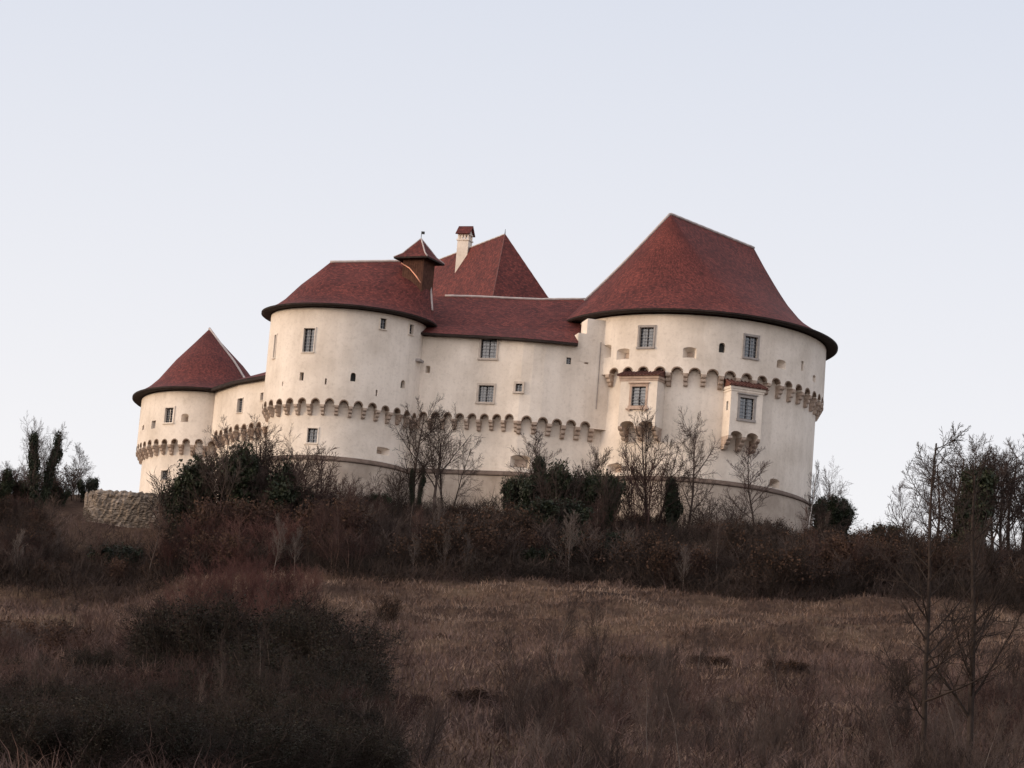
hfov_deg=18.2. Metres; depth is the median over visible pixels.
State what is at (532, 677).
brush shrub
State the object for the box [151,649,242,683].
brush shrub
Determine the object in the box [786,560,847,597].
thicket shrub
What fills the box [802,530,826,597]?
sapling
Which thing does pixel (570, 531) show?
sapling
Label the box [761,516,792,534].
thicket shrub
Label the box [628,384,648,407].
window
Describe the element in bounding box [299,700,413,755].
brush shrub
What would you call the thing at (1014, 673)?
brush shrub
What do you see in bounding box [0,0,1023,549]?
sky
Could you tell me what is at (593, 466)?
bare tree
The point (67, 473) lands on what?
thicket shrub
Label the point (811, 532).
thicket shrub
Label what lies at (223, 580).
reddish shrub
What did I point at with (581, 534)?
dark bush
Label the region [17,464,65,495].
thicket shrub
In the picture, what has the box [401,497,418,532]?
sapling
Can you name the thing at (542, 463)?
ivy tree
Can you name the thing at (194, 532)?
reddish shrub
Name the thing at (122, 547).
dark bush
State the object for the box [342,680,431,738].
brush shrub
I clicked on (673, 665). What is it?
sapling
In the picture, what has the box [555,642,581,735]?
sapling
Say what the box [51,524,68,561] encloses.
sapling
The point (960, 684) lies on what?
brush shrub
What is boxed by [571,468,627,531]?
ivy bush
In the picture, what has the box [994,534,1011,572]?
sapling
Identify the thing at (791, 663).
scrub clump
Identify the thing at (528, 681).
brush shrub
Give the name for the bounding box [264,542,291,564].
thicket shrub
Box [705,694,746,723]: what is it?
brush shrub
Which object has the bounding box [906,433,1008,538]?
bare tree
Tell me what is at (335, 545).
thicket shrub
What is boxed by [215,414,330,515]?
bare tree
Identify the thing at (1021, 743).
brush shrub
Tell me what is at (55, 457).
ivy tree
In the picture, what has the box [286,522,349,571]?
thicket shrub
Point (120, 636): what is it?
brush shrub
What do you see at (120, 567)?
thicket shrub
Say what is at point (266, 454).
bare tree
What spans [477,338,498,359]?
window
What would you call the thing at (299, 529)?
reddish shrub
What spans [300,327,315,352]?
window
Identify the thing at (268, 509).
thicket shrub
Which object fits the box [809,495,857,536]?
ivy bush
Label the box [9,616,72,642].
brush shrub
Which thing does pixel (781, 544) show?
thicket shrub
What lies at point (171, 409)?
window
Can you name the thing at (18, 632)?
brush shrub
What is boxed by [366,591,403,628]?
bare shrub
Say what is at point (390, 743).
dark bush
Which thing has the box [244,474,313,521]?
ivy bush
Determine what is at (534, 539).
thicket shrub
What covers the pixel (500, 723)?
brush shrub
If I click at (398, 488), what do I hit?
bare shrub
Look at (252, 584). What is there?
reddish shrub
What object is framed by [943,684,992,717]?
brush shrub
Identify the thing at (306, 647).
dark bush
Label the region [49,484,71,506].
ivy bush
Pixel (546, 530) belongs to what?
thicket shrub
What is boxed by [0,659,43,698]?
brush shrub
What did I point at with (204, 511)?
thicket shrub
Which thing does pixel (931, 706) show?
brush shrub
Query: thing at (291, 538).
thicket shrub
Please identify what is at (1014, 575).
thicket shrub
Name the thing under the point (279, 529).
sapling
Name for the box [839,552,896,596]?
thicket shrub
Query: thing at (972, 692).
bare tree
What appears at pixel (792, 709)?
brush shrub
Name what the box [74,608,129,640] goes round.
brush shrub
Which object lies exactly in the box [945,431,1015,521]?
bare tree
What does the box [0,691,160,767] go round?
dark bush
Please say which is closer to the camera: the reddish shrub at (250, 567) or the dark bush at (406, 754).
the dark bush at (406, 754)
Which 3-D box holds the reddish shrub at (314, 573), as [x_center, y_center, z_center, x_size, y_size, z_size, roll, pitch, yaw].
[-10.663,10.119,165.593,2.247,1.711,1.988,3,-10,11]
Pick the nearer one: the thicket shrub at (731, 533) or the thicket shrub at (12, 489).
the thicket shrub at (731, 533)
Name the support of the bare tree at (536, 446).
on the hillside
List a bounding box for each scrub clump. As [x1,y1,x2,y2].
[385,691,432,704]
[431,632,460,638]
[448,686,501,705]
[617,653,658,664]
[686,653,731,668]
[764,658,809,671]
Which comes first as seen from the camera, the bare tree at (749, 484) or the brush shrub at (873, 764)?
the brush shrub at (873, 764)
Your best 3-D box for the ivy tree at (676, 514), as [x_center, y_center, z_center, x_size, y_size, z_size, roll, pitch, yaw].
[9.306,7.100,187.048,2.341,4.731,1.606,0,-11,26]
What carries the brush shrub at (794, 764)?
on the hillside
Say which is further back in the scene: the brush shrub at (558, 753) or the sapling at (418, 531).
the sapling at (418, 531)
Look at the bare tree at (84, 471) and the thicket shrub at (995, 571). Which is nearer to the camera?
the thicket shrub at (995, 571)
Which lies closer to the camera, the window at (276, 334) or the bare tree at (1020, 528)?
the bare tree at (1020, 528)
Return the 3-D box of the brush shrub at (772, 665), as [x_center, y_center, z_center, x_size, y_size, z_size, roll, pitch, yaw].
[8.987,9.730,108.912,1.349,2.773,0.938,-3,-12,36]
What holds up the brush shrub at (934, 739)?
on the hillside
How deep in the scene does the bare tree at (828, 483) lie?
193.81 m
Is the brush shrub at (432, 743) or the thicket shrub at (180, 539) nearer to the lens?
the brush shrub at (432, 743)
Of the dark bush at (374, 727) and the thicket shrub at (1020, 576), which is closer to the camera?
the dark bush at (374, 727)
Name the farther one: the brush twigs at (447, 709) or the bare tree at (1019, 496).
the bare tree at (1019, 496)
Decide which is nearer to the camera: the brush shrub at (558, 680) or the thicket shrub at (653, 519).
the brush shrub at (558, 680)
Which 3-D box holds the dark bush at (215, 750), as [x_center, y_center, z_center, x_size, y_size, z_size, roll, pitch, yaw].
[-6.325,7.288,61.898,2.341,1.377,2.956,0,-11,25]
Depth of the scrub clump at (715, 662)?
127.67 m
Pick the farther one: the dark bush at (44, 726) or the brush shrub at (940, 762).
the brush shrub at (940, 762)
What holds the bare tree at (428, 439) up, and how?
on the hillside
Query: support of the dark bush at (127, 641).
on the hillside
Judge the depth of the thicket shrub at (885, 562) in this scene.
173.77 m
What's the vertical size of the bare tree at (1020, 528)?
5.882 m
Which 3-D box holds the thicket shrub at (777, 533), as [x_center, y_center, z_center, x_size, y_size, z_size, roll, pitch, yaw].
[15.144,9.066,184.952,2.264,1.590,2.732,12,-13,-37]
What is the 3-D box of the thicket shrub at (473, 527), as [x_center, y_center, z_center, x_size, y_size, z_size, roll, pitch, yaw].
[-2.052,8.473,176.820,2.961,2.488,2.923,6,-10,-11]
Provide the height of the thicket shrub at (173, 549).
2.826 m
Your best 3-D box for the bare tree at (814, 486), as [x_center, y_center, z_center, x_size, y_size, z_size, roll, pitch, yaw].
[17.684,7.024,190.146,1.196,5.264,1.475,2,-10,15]
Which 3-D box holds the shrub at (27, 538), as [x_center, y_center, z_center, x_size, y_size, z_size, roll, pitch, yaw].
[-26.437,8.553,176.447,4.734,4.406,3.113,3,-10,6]
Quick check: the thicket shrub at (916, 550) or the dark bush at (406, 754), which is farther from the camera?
the thicket shrub at (916, 550)
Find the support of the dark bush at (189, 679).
on the hillside
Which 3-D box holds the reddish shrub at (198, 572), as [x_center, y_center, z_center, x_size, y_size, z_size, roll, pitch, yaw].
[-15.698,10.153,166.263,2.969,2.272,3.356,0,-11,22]
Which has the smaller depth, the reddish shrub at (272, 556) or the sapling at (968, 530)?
the reddish shrub at (272, 556)
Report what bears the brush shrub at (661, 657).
on the hillside
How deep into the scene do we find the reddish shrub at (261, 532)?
174.87 m
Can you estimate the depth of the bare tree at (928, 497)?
190.34 m
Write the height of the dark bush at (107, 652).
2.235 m
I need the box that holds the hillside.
[0,494,1023,767]
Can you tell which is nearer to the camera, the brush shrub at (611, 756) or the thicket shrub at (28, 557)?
the brush shrub at (611, 756)
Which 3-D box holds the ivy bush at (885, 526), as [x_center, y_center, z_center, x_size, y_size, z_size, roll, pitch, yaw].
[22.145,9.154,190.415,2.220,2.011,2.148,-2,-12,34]
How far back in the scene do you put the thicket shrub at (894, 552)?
174.89 m
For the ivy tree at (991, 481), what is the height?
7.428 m
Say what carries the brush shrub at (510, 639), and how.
on the hillside
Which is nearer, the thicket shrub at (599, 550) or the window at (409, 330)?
the thicket shrub at (599, 550)
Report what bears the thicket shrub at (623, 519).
on the hillside
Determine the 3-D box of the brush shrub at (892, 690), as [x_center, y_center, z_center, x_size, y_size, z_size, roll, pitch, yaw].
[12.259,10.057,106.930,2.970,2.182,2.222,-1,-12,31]
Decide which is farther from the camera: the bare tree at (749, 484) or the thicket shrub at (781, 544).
the bare tree at (749, 484)
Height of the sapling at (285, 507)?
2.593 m
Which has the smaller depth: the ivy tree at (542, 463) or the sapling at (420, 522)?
the sapling at (420, 522)
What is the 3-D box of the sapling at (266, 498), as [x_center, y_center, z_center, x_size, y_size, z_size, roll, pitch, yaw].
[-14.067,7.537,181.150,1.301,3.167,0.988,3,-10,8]
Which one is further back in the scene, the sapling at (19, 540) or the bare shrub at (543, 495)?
the bare shrub at (543, 495)
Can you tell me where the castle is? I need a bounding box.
[132,213,837,531]
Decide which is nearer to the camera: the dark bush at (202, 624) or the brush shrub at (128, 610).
the dark bush at (202, 624)
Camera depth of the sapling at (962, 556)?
175.84 m
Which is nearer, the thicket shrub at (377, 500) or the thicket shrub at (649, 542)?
the thicket shrub at (649, 542)
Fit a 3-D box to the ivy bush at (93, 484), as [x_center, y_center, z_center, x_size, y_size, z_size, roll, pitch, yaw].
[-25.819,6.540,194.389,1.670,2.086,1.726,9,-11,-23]
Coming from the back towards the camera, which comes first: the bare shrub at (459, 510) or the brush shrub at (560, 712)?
the bare shrub at (459, 510)
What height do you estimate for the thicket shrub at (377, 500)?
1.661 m
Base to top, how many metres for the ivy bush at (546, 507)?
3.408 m
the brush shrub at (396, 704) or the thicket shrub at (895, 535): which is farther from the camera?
the thicket shrub at (895, 535)
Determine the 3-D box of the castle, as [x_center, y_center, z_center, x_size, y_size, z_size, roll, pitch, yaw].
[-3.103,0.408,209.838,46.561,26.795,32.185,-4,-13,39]
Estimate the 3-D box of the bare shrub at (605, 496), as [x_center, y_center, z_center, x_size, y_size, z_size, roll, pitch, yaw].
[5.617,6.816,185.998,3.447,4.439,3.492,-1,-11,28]
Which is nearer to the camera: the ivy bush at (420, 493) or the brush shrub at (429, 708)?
the brush shrub at (429, 708)
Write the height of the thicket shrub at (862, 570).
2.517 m
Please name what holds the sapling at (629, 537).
on the hillside
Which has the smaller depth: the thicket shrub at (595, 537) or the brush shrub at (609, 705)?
the brush shrub at (609, 705)
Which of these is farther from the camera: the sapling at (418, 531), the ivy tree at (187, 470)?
the ivy tree at (187, 470)
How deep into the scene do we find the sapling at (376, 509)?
179.47 m
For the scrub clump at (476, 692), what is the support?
on the hillside
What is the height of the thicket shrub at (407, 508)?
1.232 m
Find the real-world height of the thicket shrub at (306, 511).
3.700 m
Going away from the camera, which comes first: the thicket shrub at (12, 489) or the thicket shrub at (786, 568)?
the thicket shrub at (786, 568)
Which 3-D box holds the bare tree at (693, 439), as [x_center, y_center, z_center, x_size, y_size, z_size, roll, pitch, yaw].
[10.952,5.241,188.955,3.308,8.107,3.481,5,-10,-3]
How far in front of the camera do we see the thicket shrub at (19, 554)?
175.26 m
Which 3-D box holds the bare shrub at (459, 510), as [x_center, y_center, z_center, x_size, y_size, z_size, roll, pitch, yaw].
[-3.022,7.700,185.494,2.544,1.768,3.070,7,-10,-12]
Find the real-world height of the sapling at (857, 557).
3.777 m
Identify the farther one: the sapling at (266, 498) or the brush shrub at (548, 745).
the sapling at (266, 498)
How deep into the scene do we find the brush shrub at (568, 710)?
88.02 m
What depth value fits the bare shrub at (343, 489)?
186.49 m
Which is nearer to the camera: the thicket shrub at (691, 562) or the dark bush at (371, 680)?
the dark bush at (371, 680)
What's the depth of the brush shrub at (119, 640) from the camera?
132.56 m
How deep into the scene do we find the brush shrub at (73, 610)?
153.95 m
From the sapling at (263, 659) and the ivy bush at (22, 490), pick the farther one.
the ivy bush at (22, 490)
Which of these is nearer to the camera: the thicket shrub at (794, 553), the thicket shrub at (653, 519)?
the thicket shrub at (794, 553)
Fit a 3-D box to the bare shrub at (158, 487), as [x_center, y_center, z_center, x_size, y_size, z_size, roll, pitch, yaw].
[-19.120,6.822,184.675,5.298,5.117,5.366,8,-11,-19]
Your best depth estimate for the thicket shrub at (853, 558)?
175.03 m
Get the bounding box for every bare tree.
[20,411,49,469]
[66,455,94,497]
[70,443,89,494]
[191,415,249,528]
[195,436,226,501]
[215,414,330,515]
[224,425,287,503]
[270,426,326,518]
[386,393,451,491]
[405,403,483,510]
[417,412,482,510]
[505,425,561,487]
[574,446,606,477]
[585,447,617,512]
[613,397,698,526]
[672,406,725,525]
[718,443,775,523]
[801,460,820,527]
[816,456,851,500]
[864,421,1022,757]
[885,476,914,532]
[905,443,959,536]
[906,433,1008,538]
[909,481,946,533]
[916,438,1023,763]
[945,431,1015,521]
[977,439,1023,546]
[986,437,1023,540]
[990,448,1019,547]
[991,468,1021,545]
[993,434,1023,546]
[995,474,1023,547]
[1012,459,1023,550]
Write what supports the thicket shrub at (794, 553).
on the hillside
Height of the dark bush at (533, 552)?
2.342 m
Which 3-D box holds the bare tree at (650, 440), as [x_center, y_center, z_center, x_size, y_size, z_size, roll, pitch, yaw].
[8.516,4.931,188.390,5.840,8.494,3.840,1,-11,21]
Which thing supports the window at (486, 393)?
in the castle
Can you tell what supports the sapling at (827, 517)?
on the hillside
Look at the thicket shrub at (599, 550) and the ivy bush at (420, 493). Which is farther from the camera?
the ivy bush at (420, 493)
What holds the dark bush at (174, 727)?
on the hillside
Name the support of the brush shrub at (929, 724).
on the hillside
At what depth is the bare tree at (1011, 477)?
192.15 m
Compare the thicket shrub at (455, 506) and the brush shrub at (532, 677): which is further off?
the thicket shrub at (455, 506)
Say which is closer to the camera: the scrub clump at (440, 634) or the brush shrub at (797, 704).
the brush shrub at (797, 704)
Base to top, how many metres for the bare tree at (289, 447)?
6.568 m
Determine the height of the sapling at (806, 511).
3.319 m
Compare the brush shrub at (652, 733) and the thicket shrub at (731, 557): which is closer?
the brush shrub at (652, 733)
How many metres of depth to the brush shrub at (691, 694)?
97.04 m
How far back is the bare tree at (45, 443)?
196.10 m
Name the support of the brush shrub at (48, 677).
on the hillside
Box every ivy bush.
[12,479,30,504]
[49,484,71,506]
[74,476,99,501]
[156,476,217,538]
[217,439,304,521]
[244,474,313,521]
[366,493,392,507]
[405,462,430,510]
[496,472,540,521]
[515,494,596,544]
[539,457,603,518]
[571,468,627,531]
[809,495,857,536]
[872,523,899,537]
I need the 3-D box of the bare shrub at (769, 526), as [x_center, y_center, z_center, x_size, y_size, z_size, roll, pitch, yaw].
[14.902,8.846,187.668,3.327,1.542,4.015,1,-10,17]
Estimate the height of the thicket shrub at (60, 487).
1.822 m
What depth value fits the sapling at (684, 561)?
170.93 m
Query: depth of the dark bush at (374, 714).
75.31 m
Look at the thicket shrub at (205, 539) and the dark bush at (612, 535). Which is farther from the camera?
the dark bush at (612, 535)
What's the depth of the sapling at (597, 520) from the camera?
177.48 m
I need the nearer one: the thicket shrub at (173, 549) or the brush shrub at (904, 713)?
the brush shrub at (904, 713)
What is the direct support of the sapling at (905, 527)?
on the hillside
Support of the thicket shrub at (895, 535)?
on the hillside
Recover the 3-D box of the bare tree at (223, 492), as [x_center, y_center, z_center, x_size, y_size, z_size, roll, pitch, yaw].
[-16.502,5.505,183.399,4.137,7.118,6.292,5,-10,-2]
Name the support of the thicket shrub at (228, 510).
on the hillside
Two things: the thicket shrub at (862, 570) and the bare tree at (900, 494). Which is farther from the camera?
the bare tree at (900, 494)
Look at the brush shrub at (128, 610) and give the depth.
153.38 m
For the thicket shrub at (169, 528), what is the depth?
178.73 m
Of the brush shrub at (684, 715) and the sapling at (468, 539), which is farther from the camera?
the sapling at (468, 539)
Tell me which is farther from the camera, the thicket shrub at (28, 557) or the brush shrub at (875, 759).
the thicket shrub at (28, 557)
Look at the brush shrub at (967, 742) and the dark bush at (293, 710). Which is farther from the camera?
the brush shrub at (967, 742)
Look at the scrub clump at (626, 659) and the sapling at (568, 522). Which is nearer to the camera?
the scrub clump at (626, 659)
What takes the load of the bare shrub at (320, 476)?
on the hillside
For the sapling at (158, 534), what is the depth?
174.24 m
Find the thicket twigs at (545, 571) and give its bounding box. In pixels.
[0,482,1023,613]
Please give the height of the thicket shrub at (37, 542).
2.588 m
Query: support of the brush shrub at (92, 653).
on the hillside
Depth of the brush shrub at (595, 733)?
75.21 m
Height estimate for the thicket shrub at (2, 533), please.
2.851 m
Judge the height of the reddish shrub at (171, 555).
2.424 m
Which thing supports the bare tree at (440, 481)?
on the hillside
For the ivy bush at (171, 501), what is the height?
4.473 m
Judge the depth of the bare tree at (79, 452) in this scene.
198.84 m
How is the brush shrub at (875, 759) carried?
on the hillside
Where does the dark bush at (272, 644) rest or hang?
on the hillside
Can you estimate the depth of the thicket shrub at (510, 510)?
177.64 m
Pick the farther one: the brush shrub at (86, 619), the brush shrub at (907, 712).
the brush shrub at (86, 619)
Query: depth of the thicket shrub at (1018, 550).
177.53 m
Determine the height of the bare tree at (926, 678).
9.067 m
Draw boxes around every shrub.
[0,464,24,482]
[0,480,24,504]
[0,499,70,563]
[0,523,44,551]
[0,534,60,563]
[0,537,54,586]
[0,539,53,576]
[0,549,11,577]
[0,616,44,650]
[0,617,65,656]
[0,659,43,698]
[1,469,62,504]
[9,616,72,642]
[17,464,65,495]
[20,649,110,697]
[35,620,108,658]
[39,462,89,493]
[39,477,73,500]
[49,597,81,614]
[53,617,106,644]
[57,648,119,664]
[63,477,87,500]
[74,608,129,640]
[100,556,133,585]
[106,622,171,655]
[108,538,133,552]
[108,632,141,649]
[115,616,179,638]
[123,600,172,620]
[135,533,212,575]
[140,607,183,627]
[144,464,226,532]
[146,595,200,620]
[147,532,198,563]
[151,509,217,546]
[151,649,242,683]
[156,533,211,575]
[160,574,222,611]
[175,510,261,550]
[180,494,276,536]
[181,567,272,621]
[184,528,246,575]
[184,556,240,595]
[191,498,256,541]
[205,554,307,613]
[211,509,309,558]
[216,495,265,536]
[222,552,270,591]
[235,499,293,537]
[246,582,308,618]
[252,560,324,609]
[253,443,348,517]
[260,535,312,559]
[261,539,304,571]
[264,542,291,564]
[269,528,309,554]
[272,516,335,558]
[285,492,381,549]
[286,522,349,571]
[293,564,327,595]
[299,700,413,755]
[301,524,380,571]
[306,507,376,559]
[309,681,411,725]
[315,471,382,506]
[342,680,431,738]
[346,697,454,767]
[359,493,395,508]
[365,461,415,506]
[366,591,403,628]
[380,688,457,731]
[383,533,450,576]
[399,504,426,515]
[406,515,485,571]
[412,534,476,572]
[441,509,534,567]
[442,501,480,519]
[446,503,476,520]
[453,515,490,547]
[470,499,542,537]
[486,661,588,715]
[488,665,568,745]
[491,619,530,682]
[492,704,541,734]
[495,509,545,543]
[501,528,548,562]
[509,649,547,732]
[516,719,593,767]
[517,679,560,722]
[520,732,598,767]
[525,693,600,740]
[525,711,552,764]
[528,455,589,516]
[529,515,609,552]
[529,673,577,760]
[538,641,569,684]
[539,671,655,745]
[542,529,614,581]
[543,589,584,663]
[543,666,618,716]
[564,727,653,767]
[570,524,648,581]
[572,762,612,767]
[574,632,663,701]
[576,709,681,767]
[583,592,610,653]
[587,466,644,529]
[594,532,689,591]
[614,446,686,525]
[614,510,647,529]
[615,526,670,564]
[616,519,638,530]
[621,521,660,535]
[622,653,665,759]
[623,658,740,725]
[624,659,698,724]
[627,528,666,563]
[630,717,668,745]
[636,640,697,681]
[641,513,664,526]
[643,541,722,591]
[652,676,701,767]
[654,695,700,733]
[656,541,719,575]
[668,546,723,586]
[680,488,760,529]
[685,538,750,586]
[689,619,714,683]
[692,695,741,720]
[692,697,801,765]
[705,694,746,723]
[709,515,767,569]
[715,699,802,760]
[723,680,830,739]
[727,535,829,598]
[752,521,788,532]
[752,543,813,597]
[757,631,793,692]
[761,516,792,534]
[764,527,789,537]
[771,690,804,752]
[774,529,833,572]
[777,545,859,598]
[782,525,852,557]
[782,749,848,767]
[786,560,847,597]
[790,710,818,762]
[797,545,843,575]
[813,530,882,577]
[816,532,881,578]
[816,739,889,767]
[831,711,960,767]
[832,543,877,575]
[836,739,952,767]
[837,654,919,706]
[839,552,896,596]
[846,527,873,540]
[848,522,924,563]
[848,537,921,597]
[849,556,896,595]
[849,690,921,760]
[851,755,922,767]
[856,535,907,592]
[865,684,916,767]
[875,526,951,572]
[878,526,946,582]
[888,698,930,732]
[908,669,1016,727]
[912,700,988,755]
[913,535,988,586]
[913,662,1023,741]
[918,633,954,706]
[926,734,1007,767]
[931,679,985,763]
[940,728,1023,767]
[941,693,1014,746]
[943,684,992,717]
[946,676,966,718]
[949,669,978,726]
[964,557,1023,602]
[975,643,1023,707]
[977,554,1023,593]
[996,534,1023,567]
[1009,709,1023,767]
[1010,557,1023,594]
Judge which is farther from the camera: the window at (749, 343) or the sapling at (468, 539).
the window at (749, 343)
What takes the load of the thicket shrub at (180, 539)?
on the hillside
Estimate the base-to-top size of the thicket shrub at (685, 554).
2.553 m
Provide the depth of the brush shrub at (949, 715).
84.40 m
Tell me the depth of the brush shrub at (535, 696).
96.23 m
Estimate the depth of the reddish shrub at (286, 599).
149.75 m
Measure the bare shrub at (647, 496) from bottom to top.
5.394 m
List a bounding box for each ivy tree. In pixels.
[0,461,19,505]
[18,417,71,510]
[172,450,232,520]
[221,441,269,519]
[523,444,550,499]
[657,467,690,533]
[795,487,860,534]
[837,493,856,537]
[920,453,1010,571]
[933,444,1016,554]
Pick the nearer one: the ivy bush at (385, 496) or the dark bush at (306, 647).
the dark bush at (306, 647)
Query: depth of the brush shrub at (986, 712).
94.22 m
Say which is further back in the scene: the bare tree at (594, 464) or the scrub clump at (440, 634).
the bare tree at (594, 464)
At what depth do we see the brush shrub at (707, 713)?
100.77 m
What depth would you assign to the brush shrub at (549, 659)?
103.15 m
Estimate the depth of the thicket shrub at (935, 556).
176.57 m
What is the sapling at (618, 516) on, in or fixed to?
on the hillside
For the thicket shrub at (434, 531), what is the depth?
171.46 m
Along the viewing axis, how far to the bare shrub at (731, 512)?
187.31 m
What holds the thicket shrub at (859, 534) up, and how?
on the hillside
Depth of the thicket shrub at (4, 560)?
174.16 m
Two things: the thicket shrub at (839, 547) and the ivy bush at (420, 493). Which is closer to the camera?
the thicket shrub at (839, 547)
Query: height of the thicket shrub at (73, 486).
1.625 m
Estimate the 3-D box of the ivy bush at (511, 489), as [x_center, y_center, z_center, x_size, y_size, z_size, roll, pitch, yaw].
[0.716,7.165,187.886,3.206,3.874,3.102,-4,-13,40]
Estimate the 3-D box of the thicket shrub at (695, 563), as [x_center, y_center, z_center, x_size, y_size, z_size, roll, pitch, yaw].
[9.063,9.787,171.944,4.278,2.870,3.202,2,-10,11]
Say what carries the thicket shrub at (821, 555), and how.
on the hillside
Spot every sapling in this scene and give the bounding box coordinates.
[9,528,27,585]
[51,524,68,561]
[87,531,109,578]
[142,502,173,576]
[194,674,207,704]
[208,632,235,706]
[244,618,270,696]
[258,490,271,524]
[261,488,277,519]
[270,513,286,572]
[279,500,292,518]
[287,503,298,523]
[287,526,302,574]
[308,501,331,563]
[340,481,363,536]
[356,491,365,509]
[371,490,387,524]
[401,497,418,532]
[408,534,420,571]
[409,506,425,558]
[410,505,427,542]
[430,495,450,528]
[434,523,451,569]
[450,511,472,541]
[460,533,476,577]
[546,509,581,579]
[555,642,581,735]
[559,514,575,542]
[587,497,609,541]
[612,507,620,532]
[622,527,640,563]
[652,634,683,747]
[675,545,689,590]
[696,516,729,588]
[698,536,734,583]
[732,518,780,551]
[797,506,812,539]
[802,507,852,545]
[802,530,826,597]
[816,512,833,541]
[847,533,869,590]
[892,515,918,572]
[953,528,1007,586]
[961,512,979,552]
[975,518,995,558]
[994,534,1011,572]
[1005,540,1023,555]
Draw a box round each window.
[159,469,168,480]
[162,406,174,423]
[235,397,243,413]
[271,333,277,358]
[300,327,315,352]
[305,427,318,443]
[379,317,387,330]
[408,322,414,335]
[475,383,495,403]
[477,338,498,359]
[512,381,524,393]
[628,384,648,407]
[636,325,655,348]
[736,394,756,422]
[742,333,759,360]
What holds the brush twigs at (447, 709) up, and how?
on the hillside
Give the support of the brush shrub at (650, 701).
on the hillside
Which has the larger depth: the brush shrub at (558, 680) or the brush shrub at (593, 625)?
the brush shrub at (593, 625)
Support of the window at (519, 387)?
in the castle
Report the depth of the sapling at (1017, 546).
179.59 m
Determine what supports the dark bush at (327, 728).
on the hillside
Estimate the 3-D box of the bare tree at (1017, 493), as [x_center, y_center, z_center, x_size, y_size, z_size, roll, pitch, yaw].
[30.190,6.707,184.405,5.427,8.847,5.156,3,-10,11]
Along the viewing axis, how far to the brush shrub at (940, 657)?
107.97 m
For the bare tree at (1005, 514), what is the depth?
185.83 m
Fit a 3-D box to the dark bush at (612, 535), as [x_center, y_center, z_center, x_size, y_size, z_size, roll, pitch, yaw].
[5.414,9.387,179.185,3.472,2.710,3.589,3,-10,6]
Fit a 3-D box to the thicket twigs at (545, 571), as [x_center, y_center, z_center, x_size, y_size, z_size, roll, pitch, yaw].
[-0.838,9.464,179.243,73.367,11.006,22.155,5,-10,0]
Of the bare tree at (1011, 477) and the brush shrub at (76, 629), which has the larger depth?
the bare tree at (1011, 477)
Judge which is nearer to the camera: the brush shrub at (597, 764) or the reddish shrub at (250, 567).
the brush shrub at (597, 764)
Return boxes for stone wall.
[83,488,164,527]
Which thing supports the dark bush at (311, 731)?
on the hillside
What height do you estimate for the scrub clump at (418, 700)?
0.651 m
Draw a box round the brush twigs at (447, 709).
[0,604,1023,767]
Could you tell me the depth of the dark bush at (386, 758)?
64.46 m
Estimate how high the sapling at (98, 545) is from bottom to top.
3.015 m
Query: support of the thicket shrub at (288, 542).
on the hillside
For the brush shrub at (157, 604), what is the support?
on the hillside
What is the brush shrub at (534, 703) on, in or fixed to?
on the hillside
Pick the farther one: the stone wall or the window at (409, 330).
the window at (409, 330)
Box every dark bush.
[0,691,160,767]
[0,704,90,766]
[0,705,97,767]
[15,685,166,757]
[49,641,154,680]
[79,641,134,675]
[86,542,144,582]
[111,590,277,675]
[119,723,239,767]
[120,624,196,682]
[120,690,347,767]
[121,587,352,680]
[162,578,413,688]
[166,654,258,706]
[166,693,338,765]
[188,693,403,767]
[197,623,404,693]
[249,639,417,713]
[259,598,418,672]
[261,722,427,767]
[278,645,408,711]
[278,704,416,765]
[286,710,369,765]
[295,692,404,734]
[313,731,423,767]
[350,722,419,767]
[516,545,561,577]
[559,529,613,573]
[588,527,636,564]
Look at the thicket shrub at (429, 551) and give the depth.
171.34 m
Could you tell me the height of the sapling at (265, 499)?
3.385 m
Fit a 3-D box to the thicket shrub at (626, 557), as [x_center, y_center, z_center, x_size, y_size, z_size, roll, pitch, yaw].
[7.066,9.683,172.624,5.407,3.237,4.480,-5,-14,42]
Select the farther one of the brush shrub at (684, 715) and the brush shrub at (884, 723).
the brush shrub at (684, 715)
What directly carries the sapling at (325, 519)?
on the hillside
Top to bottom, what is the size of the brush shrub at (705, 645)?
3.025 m
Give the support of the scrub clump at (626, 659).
on the hillside
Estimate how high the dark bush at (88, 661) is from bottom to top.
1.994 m
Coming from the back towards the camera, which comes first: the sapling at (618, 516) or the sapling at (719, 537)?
the sapling at (618, 516)
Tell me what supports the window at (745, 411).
in the castle
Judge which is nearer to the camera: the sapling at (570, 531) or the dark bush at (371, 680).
the dark bush at (371, 680)
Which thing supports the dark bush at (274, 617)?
on the hillside
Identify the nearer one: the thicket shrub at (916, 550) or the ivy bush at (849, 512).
the thicket shrub at (916, 550)
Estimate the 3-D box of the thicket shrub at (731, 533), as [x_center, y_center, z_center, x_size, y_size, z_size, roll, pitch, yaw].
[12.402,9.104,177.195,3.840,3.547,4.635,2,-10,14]
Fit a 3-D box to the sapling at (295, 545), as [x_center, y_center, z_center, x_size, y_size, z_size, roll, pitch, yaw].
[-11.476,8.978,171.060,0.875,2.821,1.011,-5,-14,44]
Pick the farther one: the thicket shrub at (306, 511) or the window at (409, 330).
the window at (409, 330)
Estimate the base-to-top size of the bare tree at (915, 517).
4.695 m
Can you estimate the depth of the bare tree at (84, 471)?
196.87 m
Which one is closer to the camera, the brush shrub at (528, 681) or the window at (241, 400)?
the brush shrub at (528, 681)
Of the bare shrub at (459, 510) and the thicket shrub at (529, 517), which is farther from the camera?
the bare shrub at (459, 510)

